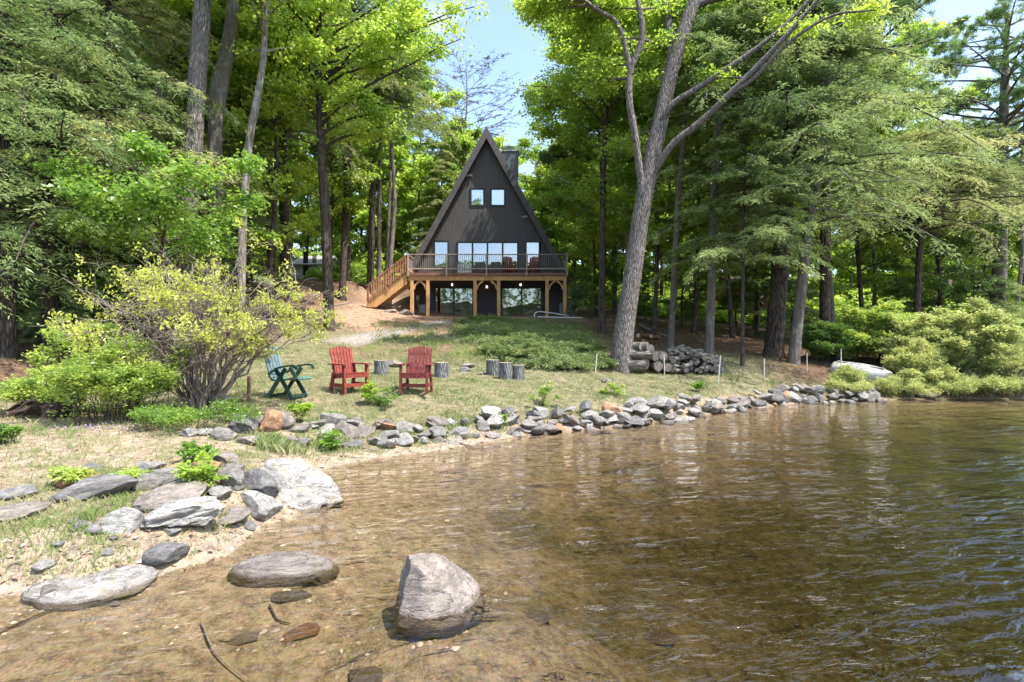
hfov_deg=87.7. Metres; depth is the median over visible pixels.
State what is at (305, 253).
door
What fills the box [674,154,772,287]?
maple tree
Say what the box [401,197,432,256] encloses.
maple tree
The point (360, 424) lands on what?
rock
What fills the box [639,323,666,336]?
fallen branch
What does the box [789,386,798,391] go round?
rock
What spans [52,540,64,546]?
rock
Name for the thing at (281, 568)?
boulder
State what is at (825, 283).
pine tree
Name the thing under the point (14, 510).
rock
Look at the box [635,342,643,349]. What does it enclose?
log
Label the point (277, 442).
grass
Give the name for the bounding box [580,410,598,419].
rock
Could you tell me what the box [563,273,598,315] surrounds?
hemlock sapling
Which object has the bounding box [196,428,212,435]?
rock
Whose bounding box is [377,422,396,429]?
rock
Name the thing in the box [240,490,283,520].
boulder
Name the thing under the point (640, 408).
rock
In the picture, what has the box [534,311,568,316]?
white pipe
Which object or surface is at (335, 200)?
maple tree
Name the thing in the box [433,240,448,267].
window
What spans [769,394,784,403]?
rock
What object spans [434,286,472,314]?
sliding door
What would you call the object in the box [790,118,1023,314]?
hemlock tree
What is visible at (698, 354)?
firewood stick
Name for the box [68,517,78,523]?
rock
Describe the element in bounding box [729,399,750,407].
rock
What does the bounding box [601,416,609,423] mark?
rock
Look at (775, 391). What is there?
rock
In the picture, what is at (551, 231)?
maple tree
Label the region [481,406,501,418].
rock
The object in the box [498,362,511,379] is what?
stump
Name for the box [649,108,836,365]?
hemlock tree
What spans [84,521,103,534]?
rock
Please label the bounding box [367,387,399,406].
weed
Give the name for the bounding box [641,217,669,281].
hemlock tree
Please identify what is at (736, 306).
maple tree
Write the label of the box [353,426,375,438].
rock
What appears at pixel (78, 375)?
lime shrub
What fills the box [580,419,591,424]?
rock
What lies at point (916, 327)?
shore bush
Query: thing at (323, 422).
rock
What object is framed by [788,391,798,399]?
rock
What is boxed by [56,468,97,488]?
rock
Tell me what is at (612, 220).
maple tree
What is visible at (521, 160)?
maple tree
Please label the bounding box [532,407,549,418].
rock
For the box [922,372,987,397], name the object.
shore bush
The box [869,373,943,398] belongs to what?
shore bush
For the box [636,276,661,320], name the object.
hemlock sapling
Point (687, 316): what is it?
hemlock sapling
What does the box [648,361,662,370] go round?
log
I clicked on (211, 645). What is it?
sunken stick
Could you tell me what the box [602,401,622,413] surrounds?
rock
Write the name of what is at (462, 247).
sliding door
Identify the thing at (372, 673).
rock
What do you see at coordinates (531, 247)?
window
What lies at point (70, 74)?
maple tree
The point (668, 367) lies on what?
log
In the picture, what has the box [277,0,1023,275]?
sky
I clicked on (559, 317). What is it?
white pipe
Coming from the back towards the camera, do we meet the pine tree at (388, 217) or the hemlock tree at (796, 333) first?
the pine tree at (388, 217)
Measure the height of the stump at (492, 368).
0.482 m
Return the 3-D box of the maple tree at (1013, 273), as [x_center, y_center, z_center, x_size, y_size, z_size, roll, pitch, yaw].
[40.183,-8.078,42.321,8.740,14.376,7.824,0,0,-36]
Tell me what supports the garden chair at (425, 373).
on the ground at (802, 578)
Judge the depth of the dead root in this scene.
8.79 m
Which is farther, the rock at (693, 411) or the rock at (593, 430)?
the rock at (693, 411)
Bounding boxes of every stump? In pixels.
[374,360,387,375]
[434,362,448,377]
[486,360,498,375]
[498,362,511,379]
[512,365,524,380]
[716,361,723,373]
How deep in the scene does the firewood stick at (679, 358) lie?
17.91 m
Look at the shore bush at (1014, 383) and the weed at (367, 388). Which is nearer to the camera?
the weed at (367, 388)
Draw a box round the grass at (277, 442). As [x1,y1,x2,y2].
[0,318,903,586]
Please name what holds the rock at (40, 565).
on the ground at (802, 578)
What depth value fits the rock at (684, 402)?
13.41 m
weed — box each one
[0,423,24,444]
[45,464,99,484]
[109,465,151,478]
[170,439,221,461]
[170,450,227,487]
[286,401,313,421]
[317,428,341,450]
[359,376,380,403]
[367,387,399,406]
[494,413,507,425]
[528,381,562,405]
[599,382,625,394]
[689,380,704,390]
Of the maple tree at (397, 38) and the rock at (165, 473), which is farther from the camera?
the maple tree at (397, 38)
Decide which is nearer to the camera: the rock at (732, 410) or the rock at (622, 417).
the rock at (622, 417)
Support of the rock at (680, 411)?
on the ground at (802, 578)
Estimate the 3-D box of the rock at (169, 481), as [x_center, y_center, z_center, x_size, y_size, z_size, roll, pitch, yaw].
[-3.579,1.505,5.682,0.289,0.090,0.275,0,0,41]
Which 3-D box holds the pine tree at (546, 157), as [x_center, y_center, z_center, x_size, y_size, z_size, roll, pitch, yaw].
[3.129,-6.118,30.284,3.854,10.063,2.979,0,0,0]
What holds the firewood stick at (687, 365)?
on the firewood stick
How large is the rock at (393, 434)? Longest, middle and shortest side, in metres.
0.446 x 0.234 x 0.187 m
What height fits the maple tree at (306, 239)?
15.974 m
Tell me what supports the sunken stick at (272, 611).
on the ground at (802, 578)
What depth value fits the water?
8.14 m
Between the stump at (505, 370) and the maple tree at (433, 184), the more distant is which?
the maple tree at (433, 184)
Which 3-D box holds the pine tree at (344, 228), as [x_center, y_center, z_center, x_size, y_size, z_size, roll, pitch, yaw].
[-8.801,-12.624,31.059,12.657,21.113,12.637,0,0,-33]
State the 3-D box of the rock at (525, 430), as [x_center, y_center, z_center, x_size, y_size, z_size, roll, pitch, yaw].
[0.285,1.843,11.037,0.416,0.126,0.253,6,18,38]
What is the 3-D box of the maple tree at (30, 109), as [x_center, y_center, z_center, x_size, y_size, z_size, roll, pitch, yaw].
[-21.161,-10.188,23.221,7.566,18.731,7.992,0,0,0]
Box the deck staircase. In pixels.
[367,254,410,306]
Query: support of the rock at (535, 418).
on the ground at (802, 578)
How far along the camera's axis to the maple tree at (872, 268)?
54.42 m
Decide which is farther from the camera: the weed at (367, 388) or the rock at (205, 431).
the weed at (367, 388)
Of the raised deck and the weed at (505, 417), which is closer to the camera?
the weed at (505, 417)
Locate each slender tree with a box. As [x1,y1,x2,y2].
[603,0,789,346]
[609,0,873,355]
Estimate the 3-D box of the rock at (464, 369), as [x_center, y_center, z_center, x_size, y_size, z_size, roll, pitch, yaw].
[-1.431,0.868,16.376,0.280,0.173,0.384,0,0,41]
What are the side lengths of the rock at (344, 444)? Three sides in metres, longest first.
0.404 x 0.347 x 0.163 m
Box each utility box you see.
[419,304,425,312]
[558,302,562,313]
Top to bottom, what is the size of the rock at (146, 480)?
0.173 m
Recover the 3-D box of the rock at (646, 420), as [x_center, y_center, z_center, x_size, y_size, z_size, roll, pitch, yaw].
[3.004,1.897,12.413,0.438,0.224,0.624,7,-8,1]
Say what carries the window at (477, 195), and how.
in the frame cabin
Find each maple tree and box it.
[8,0,172,315]
[9,0,96,297]
[17,0,230,300]
[17,171,59,305]
[61,0,290,321]
[92,0,313,300]
[94,21,241,268]
[112,196,203,314]
[116,21,239,216]
[140,0,315,293]
[174,0,365,317]
[204,149,278,242]
[207,0,489,331]
[228,139,304,243]
[257,221,292,268]
[261,124,340,260]
[273,10,397,267]
[292,176,336,252]
[296,119,400,256]
[303,87,413,263]
[311,102,428,269]
[313,173,366,254]
[356,76,479,273]
[382,190,417,255]
[397,186,427,246]
[398,129,429,252]
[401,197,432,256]
[412,123,505,235]
[413,178,457,250]
[440,129,519,185]
[500,149,534,201]
[507,4,697,333]
[518,2,713,261]
[520,177,577,266]
[521,139,619,307]
[535,31,642,278]
[535,133,626,290]
[555,221,610,268]
[571,158,652,258]
[574,2,722,334]
[577,239,623,302]
[585,135,663,290]
[606,118,694,283]
[627,3,776,332]
[635,116,695,297]
[649,231,707,327]
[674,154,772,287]
[675,11,820,337]
[695,140,812,334]
[715,270,754,326]
[726,0,865,273]
[766,200,842,289]
[788,258,812,278]
[797,0,963,309]
[809,127,904,299]
[809,191,867,284]
[833,192,899,274]
[838,159,968,300]
[846,152,973,297]
[865,141,1023,308]
[923,216,989,299]
[940,181,1023,303]
[961,152,1023,314]
[1007,195,1022,298]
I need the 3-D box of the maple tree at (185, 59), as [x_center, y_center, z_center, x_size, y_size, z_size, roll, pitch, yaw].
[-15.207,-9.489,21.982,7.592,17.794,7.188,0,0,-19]
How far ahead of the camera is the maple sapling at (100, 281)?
16.62 m
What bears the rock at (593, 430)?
on the ground at (802, 578)
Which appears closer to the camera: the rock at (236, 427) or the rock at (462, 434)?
the rock at (236, 427)
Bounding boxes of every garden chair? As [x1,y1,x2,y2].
[328,346,370,393]
[397,346,434,393]
[502,256,516,272]
[527,256,539,272]
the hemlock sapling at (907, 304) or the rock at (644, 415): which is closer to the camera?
the rock at (644, 415)
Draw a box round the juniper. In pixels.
[447,313,618,371]
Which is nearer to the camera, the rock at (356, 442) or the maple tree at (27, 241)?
the rock at (356, 442)
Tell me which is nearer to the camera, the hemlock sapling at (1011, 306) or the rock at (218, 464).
the rock at (218, 464)
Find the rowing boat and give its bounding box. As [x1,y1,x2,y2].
[829,360,892,380]
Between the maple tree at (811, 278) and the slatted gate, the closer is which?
the slatted gate
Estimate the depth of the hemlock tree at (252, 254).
23.34 m
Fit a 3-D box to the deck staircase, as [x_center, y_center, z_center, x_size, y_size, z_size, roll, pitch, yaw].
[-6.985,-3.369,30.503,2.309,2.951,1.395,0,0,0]
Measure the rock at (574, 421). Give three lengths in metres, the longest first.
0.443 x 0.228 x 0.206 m
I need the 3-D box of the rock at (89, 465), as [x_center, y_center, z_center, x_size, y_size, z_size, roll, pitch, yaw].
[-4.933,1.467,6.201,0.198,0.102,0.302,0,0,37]
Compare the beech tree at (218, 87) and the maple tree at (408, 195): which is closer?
the beech tree at (218, 87)
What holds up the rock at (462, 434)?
on the ground at (802, 578)
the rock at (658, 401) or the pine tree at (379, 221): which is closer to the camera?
the rock at (658, 401)
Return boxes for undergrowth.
[140,235,1023,324]
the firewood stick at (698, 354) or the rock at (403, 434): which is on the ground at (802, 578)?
the rock at (403, 434)
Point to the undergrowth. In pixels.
(842, 290)
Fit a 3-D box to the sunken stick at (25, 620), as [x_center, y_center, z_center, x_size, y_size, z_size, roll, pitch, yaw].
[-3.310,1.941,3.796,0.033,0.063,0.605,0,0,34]
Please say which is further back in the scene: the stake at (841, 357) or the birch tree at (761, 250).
the birch tree at (761, 250)
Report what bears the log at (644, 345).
on the log at (640, 354)
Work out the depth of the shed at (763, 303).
36.00 m
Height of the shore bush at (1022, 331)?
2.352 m
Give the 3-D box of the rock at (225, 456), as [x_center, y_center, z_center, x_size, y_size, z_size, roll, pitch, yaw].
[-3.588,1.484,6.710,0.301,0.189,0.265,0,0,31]
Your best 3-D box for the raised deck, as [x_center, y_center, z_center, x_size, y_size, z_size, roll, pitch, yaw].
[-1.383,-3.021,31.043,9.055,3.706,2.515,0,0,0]
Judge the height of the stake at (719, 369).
0.990 m
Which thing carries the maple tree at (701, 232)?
on the ground at (802, 578)
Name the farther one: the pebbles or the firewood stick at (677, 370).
the firewood stick at (677, 370)
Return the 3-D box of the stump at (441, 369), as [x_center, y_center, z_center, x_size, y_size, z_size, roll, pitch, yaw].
[-1.991,0.821,15.097,0.403,0.432,0.424,0,0,-25]
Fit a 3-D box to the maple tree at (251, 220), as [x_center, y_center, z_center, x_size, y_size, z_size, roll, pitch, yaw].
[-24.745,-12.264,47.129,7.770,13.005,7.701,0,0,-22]
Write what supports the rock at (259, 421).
on the ground at (802, 578)
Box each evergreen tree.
[401,140,458,256]
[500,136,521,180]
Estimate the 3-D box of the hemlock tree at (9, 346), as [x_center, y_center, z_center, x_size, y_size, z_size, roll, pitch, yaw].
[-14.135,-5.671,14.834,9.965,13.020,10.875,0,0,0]
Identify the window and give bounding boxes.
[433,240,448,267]
[470,188,484,206]
[490,188,505,206]
[525,241,539,267]
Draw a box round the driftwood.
[459,442,495,447]
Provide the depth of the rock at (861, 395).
16.98 m
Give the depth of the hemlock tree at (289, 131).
25.86 m
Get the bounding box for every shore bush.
[789,319,875,363]
[822,377,873,391]
[827,363,870,385]
[833,299,918,364]
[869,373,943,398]
[870,311,979,366]
[880,337,966,384]
[907,295,1023,379]
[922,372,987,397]
[946,329,1023,376]
[950,370,1015,397]
[979,370,1023,396]
[1016,317,1023,368]
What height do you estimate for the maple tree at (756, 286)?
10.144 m
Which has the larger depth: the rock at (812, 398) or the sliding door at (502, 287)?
the sliding door at (502, 287)
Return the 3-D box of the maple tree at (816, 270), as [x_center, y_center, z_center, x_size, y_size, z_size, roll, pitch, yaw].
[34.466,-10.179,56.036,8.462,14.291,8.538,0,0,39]
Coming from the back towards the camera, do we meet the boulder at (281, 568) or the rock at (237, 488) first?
the rock at (237, 488)
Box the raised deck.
[407,254,567,316]
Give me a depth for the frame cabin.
32.00 m
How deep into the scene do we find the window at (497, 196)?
32.02 m
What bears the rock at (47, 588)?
on the ground at (802, 578)
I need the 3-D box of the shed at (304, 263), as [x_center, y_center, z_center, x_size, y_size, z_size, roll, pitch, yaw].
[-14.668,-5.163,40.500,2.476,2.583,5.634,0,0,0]
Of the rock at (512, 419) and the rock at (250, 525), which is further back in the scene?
the rock at (512, 419)
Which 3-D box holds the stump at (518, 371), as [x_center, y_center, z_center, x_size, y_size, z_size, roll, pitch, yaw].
[0.187,0.917,15.394,0.355,0.442,0.372,0,0,-16]
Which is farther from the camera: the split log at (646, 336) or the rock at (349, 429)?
the split log at (646, 336)
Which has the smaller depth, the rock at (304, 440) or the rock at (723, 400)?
the rock at (304, 440)
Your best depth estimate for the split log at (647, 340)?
22.35 m
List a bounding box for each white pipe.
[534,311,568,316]
[538,316,582,317]
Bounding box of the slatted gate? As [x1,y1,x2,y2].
[457,264,471,272]
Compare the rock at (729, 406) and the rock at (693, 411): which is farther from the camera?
the rock at (729, 406)
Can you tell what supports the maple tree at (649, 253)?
on the ground at (802, 578)
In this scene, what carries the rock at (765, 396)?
on the ground at (802, 578)
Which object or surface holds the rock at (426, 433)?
on the ground at (802, 578)
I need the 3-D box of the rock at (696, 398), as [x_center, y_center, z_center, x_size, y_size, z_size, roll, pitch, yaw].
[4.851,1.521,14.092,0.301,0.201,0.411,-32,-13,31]
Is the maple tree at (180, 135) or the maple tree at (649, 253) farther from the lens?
the maple tree at (649, 253)
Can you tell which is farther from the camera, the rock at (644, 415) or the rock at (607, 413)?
the rock at (644, 415)
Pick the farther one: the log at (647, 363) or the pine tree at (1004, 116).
the pine tree at (1004, 116)
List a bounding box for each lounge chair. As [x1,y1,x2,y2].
[472,262,485,272]
[488,262,502,272]
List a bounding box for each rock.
[0,484,38,499]
[0,501,51,521]
[31,559,58,571]
[37,583,59,598]
[45,475,137,502]
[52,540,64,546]
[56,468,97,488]
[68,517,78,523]
[74,520,86,526]
[77,463,103,468]
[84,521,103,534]
[100,507,143,533]
[100,548,113,554]
[108,600,120,606]
[109,535,117,539]
[132,473,163,490]
[132,479,207,511]
[136,461,165,469]
[141,542,189,566]
[150,468,178,480]
[162,477,180,485]
[165,526,180,535]
[179,428,200,437]
[192,460,220,471]
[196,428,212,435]
[207,485,232,498]
[209,426,237,440]
[213,451,238,464]
[217,506,250,524]
[222,462,244,470]
[225,631,259,645]
[227,416,257,433]
[232,413,263,426]
[232,485,245,490]
[236,435,258,445]
[244,520,256,530]
[259,409,283,431]
[271,590,311,601]
[280,411,295,428]
[281,622,320,642]
[286,436,307,446]
[288,424,309,432]
[298,437,309,442]
[309,419,326,426]
[309,421,320,428]
[317,423,334,435]
[320,413,346,423]
[335,420,358,439]
[338,442,350,448]
[346,419,359,425]
[348,439,363,448]
[349,665,382,681]
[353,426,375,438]
[356,420,365,427]
[368,437,380,444]
[372,419,384,427]
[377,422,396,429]
[377,430,398,438]
[377,439,396,447]
[385,309,396,311]
[386,431,399,438]
[388,360,402,366]
[395,435,413,446]
[396,421,414,432]
[399,309,413,315]
[399,432,410,437]
[412,424,423,431]
[417,430,431,437]
[420,437,428,443]
[427,416,449,425]
[429,425,445,438]
[433,436,444,442]
[444,435,463,444]
[451,427,466,432]
[459,366,470,371]
[459,432,469,438]
[460,418,469,424]
[462,363,474,367]
[470,432,480,437]
[475,415,483,420]
[477,420,489,430]
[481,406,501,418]
[486,431,500,438]
[487,414,503,427]
[499,409,510,415]
[503,415,519,424]
[504,406,515,413]
[507,426,521,434]
[508,413,519,423]
[511,431,521,436]
[521,418,538,428]
[521,426,530,433]
[525,416,543,421]
[526,410,539,415]
[526,611,551,623]
[530,426,545,433]
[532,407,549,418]
[539,423,559,432]
[547,419,557,424]
[550,406,563,417]
[555,423,563,430]
[559,417,567,422]
[564,406,575,411]
[568,415,580,425]
[572,426,582,430]
[579,400,591,412]
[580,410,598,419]
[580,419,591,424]
[584,428,600,434]
[585,422,592,428]
[592,415,603,424]
[598,409,614,418]
[601,378,611,382]
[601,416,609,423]
[601,429,611,433]
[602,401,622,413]
[608,414,617,421]
[613,412,630,423]
[618,406,632,412]
[622,424,631,428]
[624,397,636,406]
[625,416,644,426]
[631,403,649,413]
[636,397,647,404]
[637,413,647,417]
[642,418,649,425]
[643,632,675,645]
[647,395,667,407]
[648,408,664,418]
[660,420,674,425]
[665,413,674,419]
[666,397,676,409]
[674,409,683,414]
[674,416,688,424]
[675,399,687,405]
[675,402,684,409]
[676,393,691,401]
[687,407,701,415]
[691,395,700,403]
[697,412,705,418]
[703,400,711,406]
[703,406,711,411]
[706,398,721,403]
[709,402,723,413]
[717,397,726,404]
[726,397,740,402]
[726,408,736,413]
[727,404,736,408]
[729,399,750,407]
[732,396,745,400]
[736,404,746,411]
[751,400,765,406]
[759,393,771,399]
[768,388,784,397]
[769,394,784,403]
[775,384,789,389]
[777,402,787,407]
[783,390,789,397]
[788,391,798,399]
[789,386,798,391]
[791,383,804,390]
[801,384,813,391]
[801,397,809,403]
[807,385,825,393]
[807,395,817,401]
[815,393,824,401]
[828,389,838,393]
[828,392,838,399]
[845,391,853,397]
[857,391,867,400]
[867,391,877,402]
[875,397,887,403]
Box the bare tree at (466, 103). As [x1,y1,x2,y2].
[417,36,521,171]
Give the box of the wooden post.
[247,376,250,401]
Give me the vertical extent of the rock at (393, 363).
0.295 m
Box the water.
[0,399,1023,681]
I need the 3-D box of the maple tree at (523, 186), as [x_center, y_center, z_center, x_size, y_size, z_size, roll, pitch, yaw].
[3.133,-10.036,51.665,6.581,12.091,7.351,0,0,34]
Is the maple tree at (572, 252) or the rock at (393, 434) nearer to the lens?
the rock at (393, 434)
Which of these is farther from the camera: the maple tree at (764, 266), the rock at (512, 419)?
the maple tree at (764, 266)
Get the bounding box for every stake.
[663,354,664,380]
[718,355,720,383]
[806,353,807,372]
[840,349,841,365]
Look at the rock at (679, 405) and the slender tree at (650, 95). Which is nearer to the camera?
the rock at (679, 405)
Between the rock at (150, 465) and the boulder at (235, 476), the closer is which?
the boulder at (235, 476)
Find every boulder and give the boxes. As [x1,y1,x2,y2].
[20,565,157,610]
[141,496,225,527]
[218,467,243,486]
[227,551,339,587]
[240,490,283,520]
[242,468,279,497]
[260,458,343,513]
[393,553,485,638]
[916,390,937,398]
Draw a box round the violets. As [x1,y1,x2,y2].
[48,421,136,432]
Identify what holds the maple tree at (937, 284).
on the ground at (802, 578)
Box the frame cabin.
[405,126,570,315]
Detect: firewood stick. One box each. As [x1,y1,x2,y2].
[671,368,692,372]
[674,354,696,360]
[682,359,702,368]
[689,348,703,353]
[696,352,713,356]
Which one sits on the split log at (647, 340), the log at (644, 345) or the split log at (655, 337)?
the split log at (655, 337)
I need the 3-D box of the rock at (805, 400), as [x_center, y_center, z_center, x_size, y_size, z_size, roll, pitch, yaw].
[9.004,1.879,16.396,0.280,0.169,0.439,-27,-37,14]
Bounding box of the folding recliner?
[261,346,314,399]
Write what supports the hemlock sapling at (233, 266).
on the ground at (802, 578)
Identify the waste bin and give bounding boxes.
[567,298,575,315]
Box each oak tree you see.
[165,0,220,348]
[501,0,895,373]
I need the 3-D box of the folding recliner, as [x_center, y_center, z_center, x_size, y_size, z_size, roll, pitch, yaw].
[-4.688,0.656,11.105,0.888,1.086,0.643,0,0,12]
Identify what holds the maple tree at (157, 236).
on the ground at (802, 578)
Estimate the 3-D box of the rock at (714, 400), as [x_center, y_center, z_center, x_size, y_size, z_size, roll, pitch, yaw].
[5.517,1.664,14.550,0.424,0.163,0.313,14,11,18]
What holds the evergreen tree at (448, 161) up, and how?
on the ground at (802, 578)
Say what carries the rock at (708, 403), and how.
on the ground at (802, 578)
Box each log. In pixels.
[613,360,645,371]
[630,349,652,359]
[633,338,643,341]
[633,342,648,349]
[633,359,649,368]
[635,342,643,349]
[642,334,651,338]
[642,339,651,342]
[647,344,653,350]
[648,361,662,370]
[651,335,659,339]
[651,351,658,360]
[658,351,667,359]
[661,362,672,371]
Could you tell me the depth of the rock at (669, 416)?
12.73 m
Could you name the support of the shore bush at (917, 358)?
on the ground at (802, 578)
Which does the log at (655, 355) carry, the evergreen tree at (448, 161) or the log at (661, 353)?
the log at (661, 353)
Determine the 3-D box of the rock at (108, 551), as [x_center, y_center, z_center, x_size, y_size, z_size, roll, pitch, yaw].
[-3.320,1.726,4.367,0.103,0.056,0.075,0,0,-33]
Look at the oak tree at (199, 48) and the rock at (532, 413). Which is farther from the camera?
the oak tree at (199, 48)
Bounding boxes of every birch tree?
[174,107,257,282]
[209,0,350,327]
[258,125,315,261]
[361,79,435,245]
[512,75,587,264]
[720,36,809,329]
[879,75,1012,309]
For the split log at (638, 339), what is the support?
on the ground at (802, 578)
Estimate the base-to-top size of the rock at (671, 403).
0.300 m
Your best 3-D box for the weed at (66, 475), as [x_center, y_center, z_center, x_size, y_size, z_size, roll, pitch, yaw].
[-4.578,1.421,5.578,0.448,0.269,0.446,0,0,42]
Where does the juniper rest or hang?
on the ground at (802, 578)
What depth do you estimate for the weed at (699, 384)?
15.55 m
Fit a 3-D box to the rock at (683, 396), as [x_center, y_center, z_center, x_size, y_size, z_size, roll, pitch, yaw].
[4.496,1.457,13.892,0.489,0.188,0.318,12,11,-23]
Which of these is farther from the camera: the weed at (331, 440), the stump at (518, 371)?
the stump at (518, 371)
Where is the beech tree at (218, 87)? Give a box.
[203,0,239,329]
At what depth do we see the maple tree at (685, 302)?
28.59 m
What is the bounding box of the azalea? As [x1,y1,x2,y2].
[29,216,352,412]
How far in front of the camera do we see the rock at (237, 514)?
5.25 m
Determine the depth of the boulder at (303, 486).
6.33 m
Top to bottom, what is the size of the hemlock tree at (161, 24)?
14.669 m
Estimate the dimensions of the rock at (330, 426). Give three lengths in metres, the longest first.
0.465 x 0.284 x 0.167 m
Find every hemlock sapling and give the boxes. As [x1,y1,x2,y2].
[17,213,111,326]
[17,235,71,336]
[17,237,125,351]
[62,241,139,316]
[108,258,165,330]
[193,257,253,313]
[226,246,252,278]
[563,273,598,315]
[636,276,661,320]
[675,288,705,325]
[747,247,835,338]
[863,245,948,314]
[949,241,1023,321]
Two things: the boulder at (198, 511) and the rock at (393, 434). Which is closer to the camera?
the boulder at (198, 511)
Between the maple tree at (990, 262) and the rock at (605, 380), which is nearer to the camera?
the rock at (605, 380)
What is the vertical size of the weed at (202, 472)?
0.459 m
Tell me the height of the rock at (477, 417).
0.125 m
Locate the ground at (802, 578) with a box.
[0,274,1023,681]
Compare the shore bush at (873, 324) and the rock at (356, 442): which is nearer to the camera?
the rock at (356, 442)
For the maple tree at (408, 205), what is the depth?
41.94 m
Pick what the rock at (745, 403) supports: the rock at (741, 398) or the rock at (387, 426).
the rock at (741, 398)
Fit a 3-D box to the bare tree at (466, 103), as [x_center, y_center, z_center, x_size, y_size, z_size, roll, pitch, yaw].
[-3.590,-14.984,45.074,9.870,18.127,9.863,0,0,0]
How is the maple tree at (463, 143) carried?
on the ground at (802, 578)
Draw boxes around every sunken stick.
[0,609,52,632]
[201,621,250,681]
[268,604,290,623]
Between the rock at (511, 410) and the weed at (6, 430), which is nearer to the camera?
the weed at (6, 430)
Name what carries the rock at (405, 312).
on the ground at (802, 578)
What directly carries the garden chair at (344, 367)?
on the ground at (802, 578)
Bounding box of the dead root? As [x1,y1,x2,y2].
[0,397,83,419]
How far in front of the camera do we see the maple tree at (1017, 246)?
44.13 m
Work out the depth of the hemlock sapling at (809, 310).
25.94 m
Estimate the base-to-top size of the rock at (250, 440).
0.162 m
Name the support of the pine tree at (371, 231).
on the ground at (802, 578)
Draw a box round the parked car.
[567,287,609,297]
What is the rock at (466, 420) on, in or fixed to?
on the ground at (802, 578)
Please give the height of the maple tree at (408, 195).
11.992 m
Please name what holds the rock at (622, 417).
on the ground at (802, 578)
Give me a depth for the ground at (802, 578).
6.71 m
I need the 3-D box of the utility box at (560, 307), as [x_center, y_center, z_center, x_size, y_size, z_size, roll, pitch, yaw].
[2.970,-1.940,31.843,0.379,0.734,0.515,0,0,0]
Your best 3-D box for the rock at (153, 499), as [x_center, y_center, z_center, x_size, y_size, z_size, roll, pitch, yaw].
[-3.362,1.534,5.264,0.595,0.225,0.617,0,7,-11]
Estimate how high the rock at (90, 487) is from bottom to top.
0.241 m
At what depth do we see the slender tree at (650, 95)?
21.89 m
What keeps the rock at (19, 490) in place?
on the ground at (802, 578)
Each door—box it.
[303,251,307,277]
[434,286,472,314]
[456,241,518,271]
[501,286,542,315]
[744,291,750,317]
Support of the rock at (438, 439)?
on the ground at (802, 578)
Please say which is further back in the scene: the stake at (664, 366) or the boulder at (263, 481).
the stake at (664, 366)
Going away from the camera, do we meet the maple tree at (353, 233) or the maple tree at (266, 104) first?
the maple tree at (266, 104)
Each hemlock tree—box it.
[0,0,224,359]
[0,0,274,344]
[0,0,280,355]
[144,25,305,292]
[145,0,378,296]
[170,19,356,300]
[641,0,1010,359]
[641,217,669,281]
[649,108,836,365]
[684,24,968,364]
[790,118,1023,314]
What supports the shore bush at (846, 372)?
on the ground at (802, 578)
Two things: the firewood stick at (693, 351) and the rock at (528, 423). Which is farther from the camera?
the firewood stick at (693, 351)
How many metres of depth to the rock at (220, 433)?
7.98 m
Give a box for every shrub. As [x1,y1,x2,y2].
[0,364,62,415]
[9,316,196,427]
[125,396,263,434]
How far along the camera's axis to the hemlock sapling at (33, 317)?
15.70 m
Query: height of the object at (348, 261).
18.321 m
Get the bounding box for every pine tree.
[274,0,466,300]
[310,33,461,291]
[339,14,436,291]
[355,48,441,288]
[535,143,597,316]
[705,0,958,322]
[912,0,1023,310]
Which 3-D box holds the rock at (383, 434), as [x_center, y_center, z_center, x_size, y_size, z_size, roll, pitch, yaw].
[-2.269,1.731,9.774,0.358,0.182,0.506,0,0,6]
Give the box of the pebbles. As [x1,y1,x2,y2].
[0,380,850,664]
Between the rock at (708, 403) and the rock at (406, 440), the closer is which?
the rock at (406, 440)
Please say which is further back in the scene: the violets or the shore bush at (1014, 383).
the shore bush at (1014, 383)
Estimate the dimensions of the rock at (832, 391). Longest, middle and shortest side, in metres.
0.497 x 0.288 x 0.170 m
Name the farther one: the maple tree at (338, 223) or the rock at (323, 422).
the maple tree at (338, 223)
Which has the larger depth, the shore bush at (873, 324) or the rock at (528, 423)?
the shore bush at (873, 324)
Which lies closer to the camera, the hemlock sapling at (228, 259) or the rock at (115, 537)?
the rock at (115, 537)
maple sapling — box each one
[12,125,275,348]
[59,206,174,335]
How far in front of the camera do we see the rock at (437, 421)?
10.57 m
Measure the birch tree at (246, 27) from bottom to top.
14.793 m
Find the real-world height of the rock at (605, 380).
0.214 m
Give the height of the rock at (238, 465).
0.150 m
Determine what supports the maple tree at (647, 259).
on the ground at (802, 578)
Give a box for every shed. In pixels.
[290,251,339,278]
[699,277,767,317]
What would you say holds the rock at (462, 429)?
on the ground at (802, 578)
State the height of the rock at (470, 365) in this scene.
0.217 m

